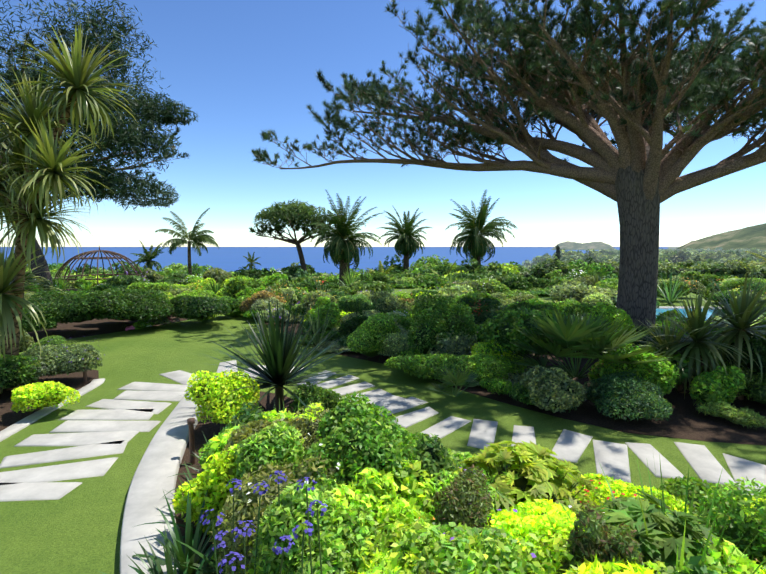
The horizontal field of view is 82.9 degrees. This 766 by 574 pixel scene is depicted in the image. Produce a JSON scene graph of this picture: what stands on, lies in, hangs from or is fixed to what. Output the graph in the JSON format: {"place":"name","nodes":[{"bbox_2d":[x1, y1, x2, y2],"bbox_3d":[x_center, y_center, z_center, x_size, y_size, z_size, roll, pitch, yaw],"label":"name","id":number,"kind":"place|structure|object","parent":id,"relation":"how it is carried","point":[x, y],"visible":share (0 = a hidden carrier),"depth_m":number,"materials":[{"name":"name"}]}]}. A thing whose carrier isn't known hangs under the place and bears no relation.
{"place":"outdoors","nodes":[
{"label":"outdoors","id":0,"kind":"place"},
{"bbox_2d":[0,0,197,289],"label":"tree","id":1,"kind":"object","parent":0,"point":[144,109],"depth_m":19.34,"materials":[{"name":"green plant"}]},
{"bbox_2d":[249,199,342,271],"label":"stone pine","id":2,"kind":"object","parent":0,"point":[303,213],"depth_m":40.87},
{"bbox_2d":[1,247,667,275],"bbox_3d":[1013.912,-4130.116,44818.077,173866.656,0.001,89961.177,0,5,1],"label":"sea","id":3,"kind":"structure","parent":0,"point":[229,259],"depth_m":1868.18,"materials":[{"name":"liquid"}]},
{"bbox_2d":[0,286,765,573],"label":"lawn","id":4,"kind":"structure","parent":0,"point":[76,530],"depth_m":5.69,"materials":[{"name":"green plant"}]},
{"bbox_2d":[0,369,98,430],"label":"bed mulch","id":5,"kind":"object","parent":4,"relation":"on","point":[9,417],"visible":0.17,"depth_m":7.25,"materials":[{"name":"brown soil"}]},
{"bbox_2d":[0,329,67,392],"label":"shrub","id":6,"kind":"object","parent":5,"relation":"on","point":[29,341],"visible":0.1,"depth_m":8.46,"materials":[{"name":"green plant"}]},
{"bbox_2d":[0,343,102,412],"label":"bed shrubs","id":7,"kind":"object","parent":5,"relation":"on","point":[25,368],"visible":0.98,"depth_m":6.90,"materials":[{"name":"green plant"}]},
{"bbox_2d":[82,355,86,383],"bbox_3d":[-5.274,1.452,7.668,0.076,0.525,0.080,0,5,1],"label":"bollard light","id":8,"kind":"object","parent":5,"relation":"on","point":[85,376],"visible":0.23,"depth_m":7.66,"materials":[{"name":"metal"}]},
{"bbox_2d":[0,378,104,441],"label":"bed kerb","id":9,"kind":"structure","parent":4,"relation":"on","point":[11,430],"depth_m":6.15,"materials":[{"name":"concrete"}]},
{"bbox_2d":[0,23,140,390],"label":"cordyline","id":10,"kind":"object","parent":4,"relation":"on","point":[74,72],"depth_m":6.89,"materials":[{"name":"green plant"}]},
{"bbox_2d":[25,289,185,341],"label":"bed mulch","id":11,"kind":"object","parent":4,"relation":"on","point":[94,326],"visible":0.11,"depth_m":12.83,"materials":[{"name":"brown soil"}]},
{"bbox_2d":[21,287,242,331],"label":"bed shrubs","id":12,"kind":"object","parent":4,"relation":"on","point":[133,304],"visible":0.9,"depth_m":11.88,"materials":[{"name":"green plant"}]},
{"bbox_2d":[0,267,292,331],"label":"shrubs","id":13,"kind":"object","parent":4,"relation":"on","point":[220,282],"depth_m":19.89,"materials":[{"name":"green plant"}]},
{"bbox_2d":[125,317,179,330],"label":"bed flowers","id":14,"kind":"object","parent":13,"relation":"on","point":[133,328],"visible":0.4,"depth_m":12.55,"materials":[{"name":"purple plant"}]},
{"bbox_2d":[120,389,206,573],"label":"bed kerb","id":15,"kind":"structure","parent":4,"relation":"on","point":[157,469],"depth_m":4.11,"materials":[{"name":"concrete"}]},
{"bbox_2d":[180,295,363,412],"bbox_3d":[-1.488,0.995,6.269,2.476,1.795,2.587,0,5,1],"label":"yucca plant","id":16,"kind":"object","parent":4,"relation":"on","point":[278,355],"visible":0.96,"depth_m":6.20,"materials":[{"name":"green plant"}]},
{"bbox_2d":[175,391,575,573],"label":"soil bed","id":17,"kind":"object","parent":4,"relation":"on","point":[208,429],"visible":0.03,"depth_m":5.47,"materials":[{"name":"brown soil"}]},
{"bbox_2d":[187,418,194,464],"bbox_3d":[-2.123,1.717,4.820,0.076,0.525,0.080,0,5,1],"label":"bollard light","id":18,"kind":"object","parent":17,"relation":"on","point":[190,422],"visible":1,"depth_m":4.80,"materials":[{"name":"metal"}]},
{"bbox_2d":[96,421,327,573],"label":"agapanthus","id":19,"kind":"object","parent":17,"relation":"on","point":[190,557],"depth_m":2.85,"materials":[{"name":"green plant"}]},
{"bbox_2d":[172,369,717,573],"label":"bed shrubs","id":20,"kind":"object","parent":17,"relation":"on","point":[379,449],"visible":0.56,"depth_m":3.17,"materials":[{"name":"green plant"}]},
{"bbox_2d":[198,395,765,573],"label":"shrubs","id":21,"kind":"object","parent":17,"relation":"on","point":[359,534],"depth_m":2.52,"materials":[{"name":"green plant"}]},
{"bbox_2d":[453,440,730,573],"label":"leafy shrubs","id":22,"kind":"object","parent":21,"relation":"on","point":[514,474],"visible":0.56,"depth_m":2.96,"materials":[{"name":"green plant"}]},
{"bbox_2d":[251,317,765,445],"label":"bed mulch","id":23,"kind":"object","parent":4,"relation":"on","point":[687,420],"visible":0.29,"depth_m":6.15,"materials":[{"name":"brown soil"}]},
{"bbox_2d":[227,277,765,427],"bbox_3d":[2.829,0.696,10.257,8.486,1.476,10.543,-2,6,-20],"label":"bed shrubs","id":24,"kind":"object","parent":23,"relation":"on","point":[430,321],"visible":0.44,"depth_m":8.12,"materials":[{"name":"green plant"}]},
{"bbox_2d":[424,305,674,397],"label":"fan palm chamaerops","id":25,"kind":"object","parent":23,"relation":"on","point":[565,336],"visible":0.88,"depth_m":6.60,"materials":[{"name":"green plant"}]},
{"bbox_2d":[615,306,721,308],"bbox_3d":[10.921,1.054,14.449,9.000,0.060,5.500,0,5,1],"label":"pool coping","id":26,"kind":"object","parent":4,"relation":"on","point":[669,307],"visible":0.12,"depth_m":16.88,"materials":[{"name":"stone"}]},
{"bbox_2d":[630,271,765,399],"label":"spiky plants","id":27,"kind":"object","parent":4,"relation":"on","point":[697,331],"depth_m":6.80,"materials":[{"name":"green plant"}]},
{"bbox_2d":[0,360,765,501],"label":"stepping stone path","id":28,"kind":"structure","parent":0,"point":[101,435],"depth_m":5.30,"materials":[{"name":"stone"}]},
{"bbox_2d":[0,0,765,246],"label":"sky","id":29,"kind":"structure","parent":0,"point":[245,68],"materials":[{"name":"blue"}]},
{"bbox_2d":[251,0,765,348],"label":"stone pine","id":30,"kind":"object","parent":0,"point":[735,71],"depth_m":9.05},
{"bbox_2d":[551,241,614,249],"bbox_3d":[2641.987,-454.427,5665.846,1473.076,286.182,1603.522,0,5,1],"label":"island","id":31,"kind":"structure","parent":0,"point":[567,245],"depth_m":5416.33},
{"bbox_2d":[656,309,715,318],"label":"swimming pool","id":32,"kind":"structure","parent":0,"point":[709,313],"depth_m":16.04,"materials":[{"name":"blue liquid"}]},
{"bbox_2d":[674,223,765,250],"bbox_3d":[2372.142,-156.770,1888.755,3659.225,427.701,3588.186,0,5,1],"label":"headland hill","id":33,"kind":"structure","parent":0,"point":[751,237],"depth_m":1397.41,"materials":[{"name":"green plant"}]},
{"bbox_3d":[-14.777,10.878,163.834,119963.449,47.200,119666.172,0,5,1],"label":"ground","id":34,"kind":"structure","parent":0,"visible":0},
{"bbox_2d":[54,246,141,288],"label":"garden dome","id":35,"kind":"structure","parent":34,"relation":"on","point":[94,252],"depth_m":30.06,"materials":[{"name":"brown metal"}]},
{"bbox_2d":[243,252,260,269],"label":"yellow palm","id":36,"kind":"object","parent":34,"relation":"on","point":[250,264],"depth_m":40.10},
{"bbox_2d":[339,242,349,285],"bbox_3d":[-2.662,-1.341,30.046,1.052,3.687,1.052,0,5,1],"label":"palm trunk","id":37,"kind":"object","parent":34,"relation":"on","point":[343,266],"visible":0.35,"depth_m":29.76,"materials":[{"name":"brown plant"}]},
{"bbox_2d":[305,190,384,269],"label":"phoenix palm fronds","id":38,"kind":"object","parent":37,"relation":"attached to","point":[344,231],"visible":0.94,"depth_m":29.16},
{"bbox_2d":[367,261,396,274],"bbox_3d":[-0.138,-0.856,29.980,1.745,1.902,2.195,-3,6,-29],"label":"yellow palm","id":39,"kind":"object","parent":34,"relation":"on","point":[380,266],"visible":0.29,"depth_m":30.17,"materials":[{"name":"plant"}]},
{"bbox_2d":[4,254,762,296],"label":"shrubs","id":40,"kind":"object","parent":34,"relation":"on","point":[298,274],"visible":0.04,"depth_m":35.80,"materials":[{"name":"green plant"}]},
{"bbox_2d":[130,241,165,271],"bbox_3d":[-15.797,-1.077,29.317,2.304,4.224,2.144,0,5,1],"label":"palm tree","id":41,"kind":"object","parent":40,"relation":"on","point":[147,256],"depth_m":29.01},
{"bbox_2d":[155,208,217,274],"bbox_3d":[-14.284,-2.397,32.110,3.941,7.007,4.458,0,5,1],"label":"queen palm","id":42,"kind":"object","parent":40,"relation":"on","point":[201,237],"depth_m":31.93,"materials":[{"name":"green plant"}]},
{"bbox_2d":[403,251,408,273],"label":"palm trunk","id":43,"kind":"object","parent":34,"relation":"on","point":[406,263],"visible":0.21,"depth_m":45.65,"materials":[{"name":"brown plant"}]},
{"bbox_2d":[376,207,431,258],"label":"phoenix palm fronds","id":44,"kind":"object","parent":43,"relation":"attached to","point":[404,244],"visible":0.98,"depth_m":45.08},
{"bbox_2d":[430,260,462,276],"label":"yellow palm fronds","id":45,"kind":"object","parent":34,"relation":"on","point":[449,270],"visible":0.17,"depth_m":28.76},
{"bbox_2d":[472,236,481,271],"bbox_3d":[7.748,-1.622,35.811,0.964,5.136,0.964,0,5,1],"label":"palm trunk","id":46,"kind":"object","parent":34,"relation":"on","point":[478,259],"visible":0.06,"depth_m":35.47,"materials":[{"name":"brown plant"}]},
{"bbox_2d":[445,190,517,262],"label":"phoenix palm fronds","id":47,"kind":"object","parent":46,"relation":"attached to","point":[475,226],"visible":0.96,"depth_m":34.80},
{"bbox_2d":[271,267,765,313],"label":"shrubs","id":48,"kind":"object","parent":34,"relation":"on","point":[582,288],"depth_m":18.58,"materials":[{"name":"green plant"}]},
{"bbox_2d":[554,245,560,262],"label":"cypress tree","id":49,"kind":"object","parent":34,"relation":"on","point":[558,252],"visible":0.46,"depth_m":147.82,"materials":[{"name":"green plant"}]},
{"bbox_2d":[496,247,765,278],"bbox_3d":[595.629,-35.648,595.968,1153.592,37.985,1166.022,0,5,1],"label":"valley trees","id":50,"kind":"object","parent":34,"relation":"on","point":[703,261],"visible":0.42,"depth_m":45.42,"materials":[{"name":"green plant"}]},
{"bbox_2d":[743,251,765,264],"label":"yellow palm","id":51,"kind":"object","parent":34,"relation":"on","point":[760,256],"visible":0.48,"depth_m":33.58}
]}

